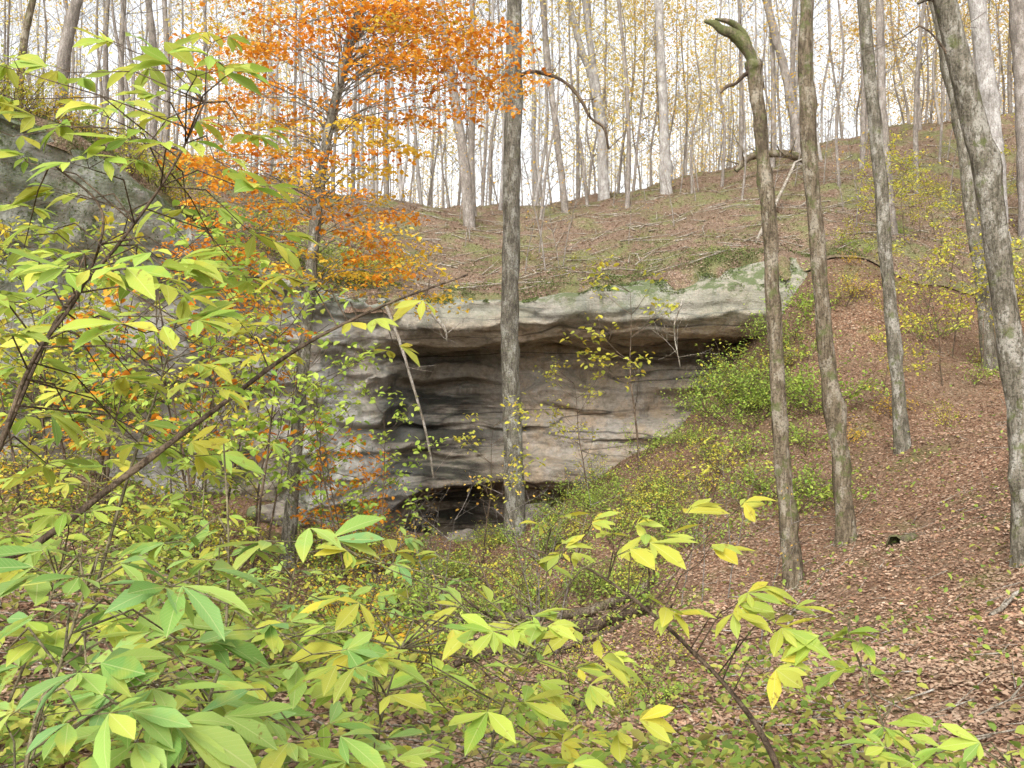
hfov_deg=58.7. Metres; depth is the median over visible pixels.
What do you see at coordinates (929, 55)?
forest tree
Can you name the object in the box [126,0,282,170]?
forest tree
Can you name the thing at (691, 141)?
forest tree
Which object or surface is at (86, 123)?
shrub
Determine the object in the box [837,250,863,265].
shrub
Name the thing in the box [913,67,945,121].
forest tree
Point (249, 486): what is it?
shrub
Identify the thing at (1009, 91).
forest tree
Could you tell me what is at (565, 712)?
shrub
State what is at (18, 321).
sapling
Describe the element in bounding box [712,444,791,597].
sapling
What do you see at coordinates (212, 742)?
buckeye sapling
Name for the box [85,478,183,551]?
shrub
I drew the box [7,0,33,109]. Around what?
forest tree
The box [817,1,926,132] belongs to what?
forest tree
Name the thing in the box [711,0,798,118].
forest tree
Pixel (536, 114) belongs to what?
forest tree
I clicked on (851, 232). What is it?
shrub
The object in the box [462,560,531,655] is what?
fallen branch
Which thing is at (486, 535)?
shrub
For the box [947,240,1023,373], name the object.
sapling
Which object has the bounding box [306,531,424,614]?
shrub
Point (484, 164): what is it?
forest tree
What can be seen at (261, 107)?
forest tree
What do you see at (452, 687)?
shrub
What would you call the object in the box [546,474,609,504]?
shrub
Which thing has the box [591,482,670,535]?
shrub
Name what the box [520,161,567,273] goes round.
sapling
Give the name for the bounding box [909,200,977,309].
sapling
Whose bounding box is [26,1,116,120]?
forest tree
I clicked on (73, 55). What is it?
forest tree
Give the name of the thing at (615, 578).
shrub
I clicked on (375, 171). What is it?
forest tree
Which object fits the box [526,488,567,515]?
shrub
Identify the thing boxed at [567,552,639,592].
shrub
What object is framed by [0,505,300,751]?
buckeye sapling
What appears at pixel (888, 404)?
shrub
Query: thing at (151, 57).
buckeye sapling
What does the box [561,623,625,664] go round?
shrub
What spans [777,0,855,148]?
forest tree
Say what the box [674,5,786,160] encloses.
forest tree
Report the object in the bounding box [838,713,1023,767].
buckeye sapling
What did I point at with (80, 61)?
forest tree
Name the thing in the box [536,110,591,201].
forest tree
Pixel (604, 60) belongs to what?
forest tree
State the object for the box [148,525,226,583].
shrub
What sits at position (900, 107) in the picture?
forest tree
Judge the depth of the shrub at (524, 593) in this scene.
14.36 m
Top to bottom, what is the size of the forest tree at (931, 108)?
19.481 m
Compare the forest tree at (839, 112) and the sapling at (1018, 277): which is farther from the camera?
the forest tree at (839, 112)
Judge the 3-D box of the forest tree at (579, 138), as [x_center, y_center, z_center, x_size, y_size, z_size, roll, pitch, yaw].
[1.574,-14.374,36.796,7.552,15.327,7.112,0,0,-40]
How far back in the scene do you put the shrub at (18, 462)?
16.07 m
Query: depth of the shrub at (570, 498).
21.39 m
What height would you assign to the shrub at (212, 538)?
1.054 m
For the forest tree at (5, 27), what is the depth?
44.67 m
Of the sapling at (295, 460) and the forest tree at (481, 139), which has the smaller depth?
the sapling at (295, 460)
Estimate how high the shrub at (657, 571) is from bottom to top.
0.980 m
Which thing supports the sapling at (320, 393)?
on the ground at (850, 319)
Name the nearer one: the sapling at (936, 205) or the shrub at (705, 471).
the shrub at (705, 471)
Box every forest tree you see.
[0,0,51,96]
[0,0,55,95]
[0,0,119,112]
[0,1,63,83]
[0,2,57,106]
[0,2,98,85]
[0,3,82,117]
[1,0,193,142]
[1,1,95,102]
[2,1,138,119]
[2,4,53,91]
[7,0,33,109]
[11,6,58,105]
[13,0,123,125]
[13,0,130,130]
[15,0,35,111]
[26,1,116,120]
[27,26,94,107]
[34,1,126,123]
[36,0,74,114]
[37,0,101,106]
[50,0,161,121]
[51,0,82,122]
[58,0,134,115]
[61,0,193,137]
[63,0,140,132]
[69,0,210,155]
[84,0,242,154]
[85,0,215,123]
[86,0,184,138]
[87,60,176,143]
[90,0,207,84]
[97,59,161,136]
[99,0,179,143]
[103,0,109,133]
[109,0,215,111]
[114,0,300,174]
[117,0,241,164]
[118,0,126,135]
[119,0,264,147]
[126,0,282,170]
[128,33,190,152]
[130,0,284,132]
[131,0,284,162]
[133,0,211,154]
[133,48,184,145]
[136,99,194,150]
[145,0,158,162]
[162,0,170,148]
[165,0,345,181]
[175,43,277,171]
[187,50,301,173]
[189,0,299,182]
[191,80,264,171]
[193,127,238,160]
[201,3,362,189]
[203,0,316,176]
[205,1,316,181]
[210,111,253,170]
[211,0,335,174]
[213,0,331,172]
[229,48,336,178]
[244,0,352,170]
[254,0,381,149]
[258,35,343,174]
[259,0,308,184]
[259,0,372,185]
[265,0,276,175]
[275,0,383,160]
[278,3,346,181]
[279,14,444,193]
[282,2,398,192]
[283,0,406,192]
[290,9,360,170]
[295,0,463,210]
[303,0,424,194]
[307,4,398,195]
[320,29,427,197]
[323,1,397,197]
[329,40,403,193]
[330,87,380,194]
[333,0,409,200]
[341,1,436,204]
[341,37,438,198]
[342,37,448,197]
[355,3,500,201]
[358,21,453,202]
[359,0,530,204]
[363,0,501,206]
[365,0,446,196]
[368,8,501,206]
[379,56,464,206]
[391,11,463,206]
[391,126,461,206]
[392,0,505,170]
[393,0,525,207]
[394,163,456,207]
[395,0,565,205]
[400,4,485,206]
[405,120,458,206]
[411,0,536,147]
[411,0,565,204]
[427,0,506,116]
[433,0,651,205]
[433,46,501,202]
[436,0,474,227]
[440,3,569,201]
[446,0,544,209]
[448,4,530,203]
[452,1,585,186]
[461,10,527,178]
[463,0,649,162]
[468,0,476,216]
[472,0,676,206]
[474,0,647,218]
[474,59,527,203]
[475,21,558,201]
[484,0,575,203]
[487,80,549,204]
[489,40,585,196]
[495,0,560,205]
[496,3,595,202]
[500,0,621,542]
[520,65,562,205]
[522,0,697,194]
[522,1,631,189]
[522,54,572,200]
[526,0,673,160]
[535,0,653,151]
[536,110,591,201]
[537,0,648,193]
[540,0,568,212]
[541,0,671,198]
[541,15,655,198]
[543,71,596,199]
[550,0,680,192]
[552,71,636,198]
[553,0,721,192]
[559,0,700,208]
[564,0,735,190]
[566,0,609,200]
[567,0,733,154]
[570,95,653,191]
[573,98,655,194]
[582,0,693,188]
[584,0,713,185]
[602,0,744,154]
[618,0,738,175]
[621,74,705,179]
[624,0,762,193]
[637,0,798,186]
[638,100,707,183]
[638,133,703,182]
[640,0,752,174]
[642,59,735,178]
[642,153,679,182]
[645,66,711,182]
[654,0,673,194]
[657,48,754,177]
[659,75,748,175]
[668,0,787,171]
[670,0,784,167]
[673,0,784,168]
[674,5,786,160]
[675,0,768,169]
[676,36,752,170]
[678,0,827,198]
[678,25,752,168]
[679,21,789,169]
[684,0,839,91]
[701,0,842,149]
[702,0,828,159]
[704,18,802,588]
[706,0,845,142]
[710,92,751,165]
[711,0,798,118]
[714,1,844,149]
[721,0,799,113]
[725,0,754,161]
[734,0,849,109]
[743,0,826,149]
[745,0,874,132]
[747,0,854,148]
[750,0,936,186]
[752,0,907,137]
[762,0,801,164]
[767,89,823,149]
[769,0,787,167]
[769,0,891,101]
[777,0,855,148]
[784,34,849,142]
[790,0,797,149]
[798,0,857,546]
[798,1,872,43]
[813,0,893,142]
[813,0,923,136]
[813,0,967,123]
[814,0,928,89]
[814,0,937,132]
[814,40,856,138]
[816,0,996,143]
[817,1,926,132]
[818,0,968,129]
[832,0,931,123]
[840,0,991,122]
[845,0,937,124]
[847,41,913,125]
[854,0,965,193]
[854,0,1007,123]
[857,0,872,168]
[857,0,910,453]
[857,0,1023,567]
[858,0,945,121]
[858,0,1009,87]
[859,55,913,131]
[876,0,897,234]
[877,0,1004,161]
[886,65,937,123]
[887,2,963,123]
[891,0,1013,119]
[891,1,1013,123]
[892,33,969,122]
[893,4,968,120]
[894,93,935,123]
[896,17,996,124]
[902,60,945,120]
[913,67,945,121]
[923,0,1013,104]
[928,1,998,370]
[931,0,1011,82]
[931,0,1012,113]
[938,20,1014,111]
[959,6,1011,65]
[960,0,1011,90]
[965,0,1008,30]
[967,0,1011,241]
[967,0,1013,88]
[988,11,1010,46]
[990,9,1013,87]
[992,0,1008,29]
[993,28,1014,112]
[995,5,1013,100]
[1007,0,1012,113]
[1008,0,1023,240]
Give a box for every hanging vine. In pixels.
[385,306,455,477]
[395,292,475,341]
[652,275,714,366]
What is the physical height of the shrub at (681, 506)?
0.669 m
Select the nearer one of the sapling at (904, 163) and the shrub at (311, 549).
the shrub at (311, 549)
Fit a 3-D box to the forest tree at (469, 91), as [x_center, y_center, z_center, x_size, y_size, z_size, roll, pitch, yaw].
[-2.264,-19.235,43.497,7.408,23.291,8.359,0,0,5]
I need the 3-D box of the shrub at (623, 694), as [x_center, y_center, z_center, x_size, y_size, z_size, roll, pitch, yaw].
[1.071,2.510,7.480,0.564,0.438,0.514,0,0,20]
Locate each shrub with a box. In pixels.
[0,24,81,116]
[0,34,29,101]
[0,42,53,96]
[0,64,72,112]
[0,428,75,514]
[0,432,75,494]
[0,434,39,477]
[0,438,67,509]
[3,403,143,502]
[6,466,92,510]
[10,60,82,122]
[19,75,90,131]
[19,484,218,571]
[28,87,55,117]
[47,100,116,142]
[47,476,218,548]
[61,96,130,145]
[67,109,152,152]
[72,472,202,550]
[78,486,239,567]
[80,465,157,503]
[81,475,254,584]
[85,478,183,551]
[98,111,161,173]
[105,123,177,187]
[108,471,238,561]
[122,477,237,542]
[131,153,199,192]
[132,139,196,195]
[140,129,208,201]
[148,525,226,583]
[154,168,218,220]
[168,177,229,224]
[171,500,260,565]
[176,531,306,596]
[191,198,262,228]
[197,487,275,553]
[201,187,289,244]
[222,551,289,595]
[237,467,263,498]
[240,197,321,253]
[241,524,486,647]
[241,557,394,637]
[258,225,302,258]
[261,222,350,269]
[271,480,402,554]
[276,515,393,583]
[288,546,386,615]
[292,561,474,655]
[294,242,358,274]
[294,552,387,607]
[295,246,330,265]
[297,521,395,568]
[305,235,353,274]
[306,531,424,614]
[306,573,427,649]
[317,252,376,278]
[317,255,342,280]
[321,231,384,284]
[322,242,367,279]
[324,234,375,277]
[331,257,414,286]
[335,513,432,574]
[336,507,454,572]
[338,249,400,290]
[340,480,382,530]
[340,528,413,576]
[347,552,419,613]
[350,236,408,277]
[352,587,409,647]
[358,575,485,669]
[360,610,452,669]
[366,558,444,610]
[372,625,450,684]
[379,551,480,616]
[388,526,486,577]
[389,532,446,575]
[396,547,462,584]
[404,624,448,683]
[414,547,463,580]
[415,558,473,581]
[421,618,481,656]
[422,537,478,572]
[426,671,484,711]
[431,569,548,623]
[431,686,491,711]
[432,538,517,587]
[434,546,473,580]
[437,651,486,690]
[444,540,531,587]
[448,571,519,612]
[454,649,532,711]
[456,593,494,633]
[461,556,578,621]
[463,524,519,550]
[465,518,502,547]
[470,557,544,610]
[472,517,505,548]
[481,518,567,555]
[486,564,554,609]
[494,569,562,610]
[497,507,595,558]
[503,547,598,601]
[504,635,550,661]
[505,558,582,605]
[509,501,583,551]
[514,580,560,610]
[522,499,569,530]
[522,524,598,568]
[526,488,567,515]
[531,547,629,605]
[531,673,622,725]
[533,494,589,528]
[535,495,576,522]
[540,654,586,678]
[544,508,589,539]
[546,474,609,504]
[553,513,600,541]
[557,469,627,508]
[557,482,590,509]
[558,501,617,522]
[559,664,638,711]
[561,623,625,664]
[564,445,616,488]
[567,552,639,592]
[568,481,617,508]
[570,551,641,595]
[571,473,606,498]
[575,497,645,543]
[577,483,633,512]
[584,457,620,487]
[585,258,599,270]
[586,554,660,595]
[590,544,700,611]
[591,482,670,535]
[594,548,670,594]
[597,459,674,495]
[597,470,675,505]
[606,688,676,717]
[608,416,673,461]
[608,471,664,510]
[608,483,709,540]
[610,662,664,710]
[611,535,659,559]
[619,564,662,591]
[620,263,644,273]
[620,465,694,518]
[620,510,704,549]
[627,440,699,492]
[628,478,669,503]
[630,645,696,701]
[631,525,684,569]
[631,624,697,667]
[632,479,672,505]
[633,499,684,520]
[641,466,714,501]
[642,490,756,548]
[653,413,717,447]
[655,372,738,417]
[655,430,681,446]
[656,414,759,466]
[659,419,703,445]
[663,488,699,521]
[664,414,750,473]
[668,491,721,526]
[672,370,764,412]
[673,422,795,502]
[674,378,759,423]
[681,360,756,400]
[695,343,769,389]
[695,356,770,415]
[697,353,788,404]
[698,338,765,390]
[698,358,766,393]
[698,363,755,397]
[701,412,772,463]
[702,376,731,402]
[706,241,732,253]
[706,369,760,404]
[707,391,770,429]
[707,455,798,501]
[714,357,767,394]
[722,455,811,500]
[726,454,831,501]
[728,331,802,371]
[728,361,793,400]
[736,368,794,415]
[738,322,809,351]
[739,327,812,381]
[739,370,811,413]
[740,303,811,342]
[741,369,795,408]
[744,361,819,391]
[751,344,856,406]
[756,363,850,414]
[756,431,875,513]
[758,297,833,339]
[759,260,847,322]
[761,401,829,455]
[783,330,841,358]
[786,342,890,414]
[791,281,842,309]
[826,209,872,246]
[829,229,862,245]
[829,262,880,306]
[833,272,875,297]
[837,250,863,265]
[841,233,866,244]
[841,233,877,254]
[846,414,868,443]
[863,381,918,417]
[898,219,917,233]
[901,303,941,341]
[923,392,972,427]
[927,177,959,197]
[927,308,970,337]
[961,348,998,384]
[1015,272,1023,307]
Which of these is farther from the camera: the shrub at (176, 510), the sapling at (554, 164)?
the sapling at (554, 164)
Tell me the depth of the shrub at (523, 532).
16.55 m
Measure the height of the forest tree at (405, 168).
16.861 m
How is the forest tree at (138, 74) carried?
on the hillside
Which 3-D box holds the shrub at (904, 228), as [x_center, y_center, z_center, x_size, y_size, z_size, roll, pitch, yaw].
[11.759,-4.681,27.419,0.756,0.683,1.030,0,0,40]
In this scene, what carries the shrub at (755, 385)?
on the ground at (850, 319)
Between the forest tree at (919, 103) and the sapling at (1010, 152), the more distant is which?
the forest tree at (919, 103)
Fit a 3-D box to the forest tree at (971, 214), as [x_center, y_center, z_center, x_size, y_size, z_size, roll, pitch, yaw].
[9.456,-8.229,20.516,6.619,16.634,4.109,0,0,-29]
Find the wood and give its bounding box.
[9,18,1014,260]
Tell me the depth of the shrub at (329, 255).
24.68 m
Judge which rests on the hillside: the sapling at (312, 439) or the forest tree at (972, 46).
the forest tree at (972, 46)
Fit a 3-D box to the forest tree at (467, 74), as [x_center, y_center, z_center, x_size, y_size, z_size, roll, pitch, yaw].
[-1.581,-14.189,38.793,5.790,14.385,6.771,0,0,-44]
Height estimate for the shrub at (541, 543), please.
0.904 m
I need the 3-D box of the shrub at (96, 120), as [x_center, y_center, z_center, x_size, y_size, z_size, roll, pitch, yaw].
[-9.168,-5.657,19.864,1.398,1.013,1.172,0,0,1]
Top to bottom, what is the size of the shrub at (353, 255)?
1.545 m
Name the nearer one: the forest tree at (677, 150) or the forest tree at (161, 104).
the forest tree at (161, 104)
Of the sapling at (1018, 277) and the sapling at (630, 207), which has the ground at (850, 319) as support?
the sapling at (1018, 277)
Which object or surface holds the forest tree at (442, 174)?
on the hillside
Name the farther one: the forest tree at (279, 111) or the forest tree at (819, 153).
the forest tree at (279, 111)
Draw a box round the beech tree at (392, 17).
[152,0,554,567]
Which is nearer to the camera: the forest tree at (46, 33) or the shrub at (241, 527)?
the shrub at (241, 527)
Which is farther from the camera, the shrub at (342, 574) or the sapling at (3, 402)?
the shrub at (342, 574)
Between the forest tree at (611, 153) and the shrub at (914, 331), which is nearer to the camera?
the shrub at (914, 331)
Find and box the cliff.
[0,114,809,536]
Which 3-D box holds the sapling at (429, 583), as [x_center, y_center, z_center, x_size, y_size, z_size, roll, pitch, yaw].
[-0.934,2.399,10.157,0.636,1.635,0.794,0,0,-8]
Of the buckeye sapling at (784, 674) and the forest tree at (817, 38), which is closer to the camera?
the buckeye sapling at (784, 674)
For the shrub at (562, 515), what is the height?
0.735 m
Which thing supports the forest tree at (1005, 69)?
on the hillside
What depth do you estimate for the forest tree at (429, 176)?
70.78 m
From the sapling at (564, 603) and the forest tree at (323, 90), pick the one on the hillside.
the forest tree at (323, 90)
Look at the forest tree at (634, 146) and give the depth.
49.30 m
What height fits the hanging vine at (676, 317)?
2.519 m
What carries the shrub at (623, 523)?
on the ground at (850, 319)
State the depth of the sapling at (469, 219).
31.10 m
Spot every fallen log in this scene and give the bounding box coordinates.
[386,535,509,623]
[445,600,622,667]
[492,531,655,622]
[505,542,668,647]
[755,159,801,241]
[756,530,858,659]
[886,533,917,546]
[988,588,1023,614]
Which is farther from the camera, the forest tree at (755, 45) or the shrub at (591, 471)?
the forest tree at (755, 45)
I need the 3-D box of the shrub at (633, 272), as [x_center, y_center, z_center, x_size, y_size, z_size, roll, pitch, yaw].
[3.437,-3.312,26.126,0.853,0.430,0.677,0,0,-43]
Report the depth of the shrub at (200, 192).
20.99 m
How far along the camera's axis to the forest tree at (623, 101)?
57.63 m
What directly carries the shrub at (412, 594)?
on the ground at (850, 319)
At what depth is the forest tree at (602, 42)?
45.19 m
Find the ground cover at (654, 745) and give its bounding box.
[0,265,1023,767]
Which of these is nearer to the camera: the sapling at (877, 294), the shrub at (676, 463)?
the shrub at (676, 463)
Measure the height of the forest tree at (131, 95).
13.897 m
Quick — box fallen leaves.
[0,135,1023,767]
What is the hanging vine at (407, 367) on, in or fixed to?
hanging from the cliff
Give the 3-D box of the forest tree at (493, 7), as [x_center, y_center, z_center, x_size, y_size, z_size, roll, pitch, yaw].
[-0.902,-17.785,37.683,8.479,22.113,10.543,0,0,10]
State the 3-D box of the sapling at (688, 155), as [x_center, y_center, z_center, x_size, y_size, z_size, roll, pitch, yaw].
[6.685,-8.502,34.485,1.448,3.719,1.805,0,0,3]
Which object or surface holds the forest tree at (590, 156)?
on the hillside
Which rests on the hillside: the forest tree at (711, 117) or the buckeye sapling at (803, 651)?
the forest tree at (711, 117)
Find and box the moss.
[0,107,865,484]
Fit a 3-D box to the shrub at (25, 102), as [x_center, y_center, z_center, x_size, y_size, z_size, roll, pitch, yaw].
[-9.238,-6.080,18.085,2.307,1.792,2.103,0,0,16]
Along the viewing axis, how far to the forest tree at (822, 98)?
45.01 m
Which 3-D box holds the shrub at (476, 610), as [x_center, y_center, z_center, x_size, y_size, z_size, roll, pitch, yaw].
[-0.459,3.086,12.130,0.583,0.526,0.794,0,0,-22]
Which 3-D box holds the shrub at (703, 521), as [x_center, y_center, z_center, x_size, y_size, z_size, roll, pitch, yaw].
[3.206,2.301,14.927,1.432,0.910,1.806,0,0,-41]
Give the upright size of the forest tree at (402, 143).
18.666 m
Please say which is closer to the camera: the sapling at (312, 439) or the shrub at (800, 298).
the sapling at (312, 439)
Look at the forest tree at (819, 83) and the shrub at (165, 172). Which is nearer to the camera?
the shrub at (165, 172)
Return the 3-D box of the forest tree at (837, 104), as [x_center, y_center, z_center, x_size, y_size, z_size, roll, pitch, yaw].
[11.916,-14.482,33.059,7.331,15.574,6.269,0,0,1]
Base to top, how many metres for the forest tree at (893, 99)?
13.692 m
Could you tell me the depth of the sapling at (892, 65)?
37.09 m
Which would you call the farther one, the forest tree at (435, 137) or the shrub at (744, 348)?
the forest tree at (435, 137)
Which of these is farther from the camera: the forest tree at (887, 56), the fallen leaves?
the forest tree at (887, 56)
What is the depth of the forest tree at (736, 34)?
11.92 m
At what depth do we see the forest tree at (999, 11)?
40.49 m
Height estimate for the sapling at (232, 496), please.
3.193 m
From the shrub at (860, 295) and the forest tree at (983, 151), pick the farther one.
the shrub at (860, 295)
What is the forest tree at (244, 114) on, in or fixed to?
on the hillside
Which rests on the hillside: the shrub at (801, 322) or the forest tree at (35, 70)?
the forest tree at (35, 70)
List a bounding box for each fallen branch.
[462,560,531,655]
[479,591,613,718]
[494,565,565,647]
[502,561,569,608]
[535,606,632,705]
[536,580,704,654]
[547,568,602,620]
[570,558,623,633]
[632,568,707,623]
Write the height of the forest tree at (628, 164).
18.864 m
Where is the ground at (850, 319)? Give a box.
[0,257,1023,767]
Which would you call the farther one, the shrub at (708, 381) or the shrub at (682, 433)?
the shrub at (708, 381)
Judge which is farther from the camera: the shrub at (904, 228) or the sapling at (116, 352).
the shrub at (904, 228)
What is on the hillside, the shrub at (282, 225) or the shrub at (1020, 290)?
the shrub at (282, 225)
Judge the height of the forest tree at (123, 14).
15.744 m
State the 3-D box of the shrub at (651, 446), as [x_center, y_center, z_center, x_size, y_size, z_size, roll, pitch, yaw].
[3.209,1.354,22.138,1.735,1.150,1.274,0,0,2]
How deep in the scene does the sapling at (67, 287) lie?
12.75 m
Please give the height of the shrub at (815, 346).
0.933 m
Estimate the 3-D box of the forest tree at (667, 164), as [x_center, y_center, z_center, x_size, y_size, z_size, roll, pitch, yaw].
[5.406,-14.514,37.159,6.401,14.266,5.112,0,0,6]
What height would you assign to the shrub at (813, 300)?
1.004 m
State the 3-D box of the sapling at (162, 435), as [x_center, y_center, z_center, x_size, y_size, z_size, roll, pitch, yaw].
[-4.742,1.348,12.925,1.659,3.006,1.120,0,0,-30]
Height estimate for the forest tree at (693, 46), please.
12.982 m
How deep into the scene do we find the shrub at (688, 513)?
16.04 m
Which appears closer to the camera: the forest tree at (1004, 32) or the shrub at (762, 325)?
the shrub at (762, 325)
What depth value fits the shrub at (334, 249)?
24.17 m
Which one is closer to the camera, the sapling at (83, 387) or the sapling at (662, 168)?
the sapling at (83, 387)
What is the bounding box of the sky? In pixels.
[0,0,1014,207]
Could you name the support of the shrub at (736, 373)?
on the ground at (850, 319)
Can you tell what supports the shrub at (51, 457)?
on the ground at (850, 319)
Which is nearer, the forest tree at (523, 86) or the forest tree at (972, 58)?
the forest tree at (523, 86)
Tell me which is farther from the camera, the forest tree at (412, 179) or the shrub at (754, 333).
the forest tree at (412, 179)
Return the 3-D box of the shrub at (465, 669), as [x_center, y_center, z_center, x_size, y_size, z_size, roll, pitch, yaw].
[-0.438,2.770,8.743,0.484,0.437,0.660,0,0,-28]
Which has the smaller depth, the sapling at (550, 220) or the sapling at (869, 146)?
the sapling at (550, 220)
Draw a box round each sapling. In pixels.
[0,27,319,437]
[0,161,264,487]
[0,216,117,507]
[0,218,70,509]
[0,219,131,524]
[0,258,46,396]
[0,274,467,558]
[0,300,304,728]
[0,345,69,444]
[0,369,15,456]
[0,406,206,647]
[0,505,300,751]
[0,539,294,767]
[2,218,168,483]
[2,309,88,483]
[14,274,162,517]
[25,198,216,524]
[31,229,255,558]
[37,275,186,531]
[45,328,134,492]
[62,199,296,569]
[63,443,424,767]
[66,383,144,496]
[82,355,289,584]
[116,377,232,549]
[123,208,314,543]
[136,276,295,524]
[138,376,250,549]
[141,520,475,668]
[145,314,282,555]
[149,248,353,588]
[172,273,311,550]
[207,608,645,767]
[209,335,332,561]
[221,342,392,584]
[235,313,363,571]
[261,373,391,575]
[289,529,697,767]
[290,412,392,581]
[324,381,448,589]
[328,448,396,570]
[362,523,405,635]
[375,477,445,585]
[395,483,439,591]
[399,534,453,656]
[401,477,484,675]
[412,483,454,569]
[438,106,494,239]
[446,117,489,218]
[452,392,545,562]
[454,156,497,246]
[466,79,566,269]
[467,460,552,622]
[502,512,564,658]
[504,483,569,622]
[519,496,833,767]
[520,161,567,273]
[523,96,600,252]
[529,171,569,265]
[530,465,635,655]
[533,356,604,490]
[539,472,585,576]
[547,147,612,264]
[560,248,680,469]
[601,99,656,203]
[613,170,648,243]
[625,124,654,196]
[630,112,684,225]
[649,54,712,191]
[666,78,731,194]
[667,484,737,604]
[668,109,706,200]
[679,469,734,600]
[702,438,742,544]
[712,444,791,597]
[740,487,830,653]
[769,118,799,188]
[781,72,847,183]
[783,618,914,767]
[797,76,849,141]
[816,21,862,183]
[817,109,849,209]
[818,97,868,207]
[838,87,901,227]
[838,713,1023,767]
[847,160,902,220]
[858,130,920,201]
[859,127,901,167]
[860,144,920,202]
[863,222,898,281]
[865,150,929,245]
[867,275,900,314]
[869,307,939,377]
[873,34,915,117]
[874,316,915,394]
[891,157,925,223]
[892,234,950,340]
[896,251,973,385]
[897,269,945,366]
[899,177,933,235]
[903,149,955,238]
[905,193,932,239]
[907,169,938,217]
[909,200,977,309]
[926,59,995,209]
[930,35,1001,163]
[930,217,1014,357]
[935,191,979,289]
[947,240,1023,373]
[952,135,1013,206]
[961,236,1023,318]
[1000,113,1016,185]
[1007,168,1016,197]
[1012,251,1023,328]
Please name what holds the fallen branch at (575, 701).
on the ground at (850, 319)
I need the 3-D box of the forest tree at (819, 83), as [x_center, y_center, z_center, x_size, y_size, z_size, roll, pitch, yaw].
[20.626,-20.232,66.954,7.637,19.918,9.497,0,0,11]
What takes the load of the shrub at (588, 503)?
on the ground at (850, 319)
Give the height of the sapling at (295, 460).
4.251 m
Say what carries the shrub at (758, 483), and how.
on the ground at (850, 319)
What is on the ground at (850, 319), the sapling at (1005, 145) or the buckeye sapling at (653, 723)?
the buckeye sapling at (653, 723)
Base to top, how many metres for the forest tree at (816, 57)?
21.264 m
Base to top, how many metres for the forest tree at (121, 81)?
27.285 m
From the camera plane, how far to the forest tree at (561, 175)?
35.90 m
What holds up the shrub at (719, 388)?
on the ground at (850, 319)
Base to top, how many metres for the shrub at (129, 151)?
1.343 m
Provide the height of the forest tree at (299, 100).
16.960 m
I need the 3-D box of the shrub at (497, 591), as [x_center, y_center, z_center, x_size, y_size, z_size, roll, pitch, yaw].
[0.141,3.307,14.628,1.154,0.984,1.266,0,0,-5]
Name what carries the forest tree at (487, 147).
on the hillside
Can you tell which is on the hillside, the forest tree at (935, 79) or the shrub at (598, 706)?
the forest tree at (935, 79)
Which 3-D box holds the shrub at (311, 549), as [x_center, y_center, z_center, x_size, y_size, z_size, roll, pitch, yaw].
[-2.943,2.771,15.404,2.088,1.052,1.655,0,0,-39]
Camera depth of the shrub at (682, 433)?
20.09 m
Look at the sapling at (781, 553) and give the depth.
8.96 m
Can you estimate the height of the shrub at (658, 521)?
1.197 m
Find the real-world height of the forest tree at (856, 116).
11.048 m
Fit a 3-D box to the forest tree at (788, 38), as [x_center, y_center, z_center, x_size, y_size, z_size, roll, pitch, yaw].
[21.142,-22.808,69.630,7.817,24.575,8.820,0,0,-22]
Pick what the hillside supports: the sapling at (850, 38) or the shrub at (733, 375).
the sapling at (850, 38)
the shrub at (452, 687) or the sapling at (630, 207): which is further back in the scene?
the sapling at (630, 207)
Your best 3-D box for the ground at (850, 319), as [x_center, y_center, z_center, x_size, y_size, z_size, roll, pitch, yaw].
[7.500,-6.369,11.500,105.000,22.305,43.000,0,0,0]
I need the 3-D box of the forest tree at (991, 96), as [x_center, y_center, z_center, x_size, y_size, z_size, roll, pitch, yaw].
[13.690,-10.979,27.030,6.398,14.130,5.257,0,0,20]
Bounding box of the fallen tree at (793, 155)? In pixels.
[721,119,801,172]
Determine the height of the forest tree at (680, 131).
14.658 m
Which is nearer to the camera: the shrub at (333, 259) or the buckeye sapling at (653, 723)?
the buckeye sapling at (653, 723)
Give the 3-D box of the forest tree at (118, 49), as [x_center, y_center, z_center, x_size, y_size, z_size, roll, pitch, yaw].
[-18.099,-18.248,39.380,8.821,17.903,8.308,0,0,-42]
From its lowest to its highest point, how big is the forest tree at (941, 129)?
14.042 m
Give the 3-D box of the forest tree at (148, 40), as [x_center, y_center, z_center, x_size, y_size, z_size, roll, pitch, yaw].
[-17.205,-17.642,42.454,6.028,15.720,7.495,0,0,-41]
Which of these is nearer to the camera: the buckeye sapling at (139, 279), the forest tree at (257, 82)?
the buckeye sapling at (139, 279)
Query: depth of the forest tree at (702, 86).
55.81 m
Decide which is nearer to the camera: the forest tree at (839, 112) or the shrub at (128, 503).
the shrub at (128, 503)
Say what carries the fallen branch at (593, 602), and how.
on the ground at (850, 319)
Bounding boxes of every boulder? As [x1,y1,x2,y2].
[246,499,311,527]
[445,528,478,541]
[525,503,546,519]
[573,473,598,492]
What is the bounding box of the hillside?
[14,108,1023,315]
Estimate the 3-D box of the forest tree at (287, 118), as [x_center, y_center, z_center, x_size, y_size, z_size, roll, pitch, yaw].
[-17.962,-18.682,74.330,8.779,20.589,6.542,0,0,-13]
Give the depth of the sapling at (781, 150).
32.14 m
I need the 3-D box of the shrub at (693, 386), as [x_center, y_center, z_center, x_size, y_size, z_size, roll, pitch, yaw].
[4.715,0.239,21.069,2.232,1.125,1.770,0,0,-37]
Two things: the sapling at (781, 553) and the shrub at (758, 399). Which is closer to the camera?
the sapling at (781, 553)
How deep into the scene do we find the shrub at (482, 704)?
8.14 m
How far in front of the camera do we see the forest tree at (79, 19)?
45.64 m
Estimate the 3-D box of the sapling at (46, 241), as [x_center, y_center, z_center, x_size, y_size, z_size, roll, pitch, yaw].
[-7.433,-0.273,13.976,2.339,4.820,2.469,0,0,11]

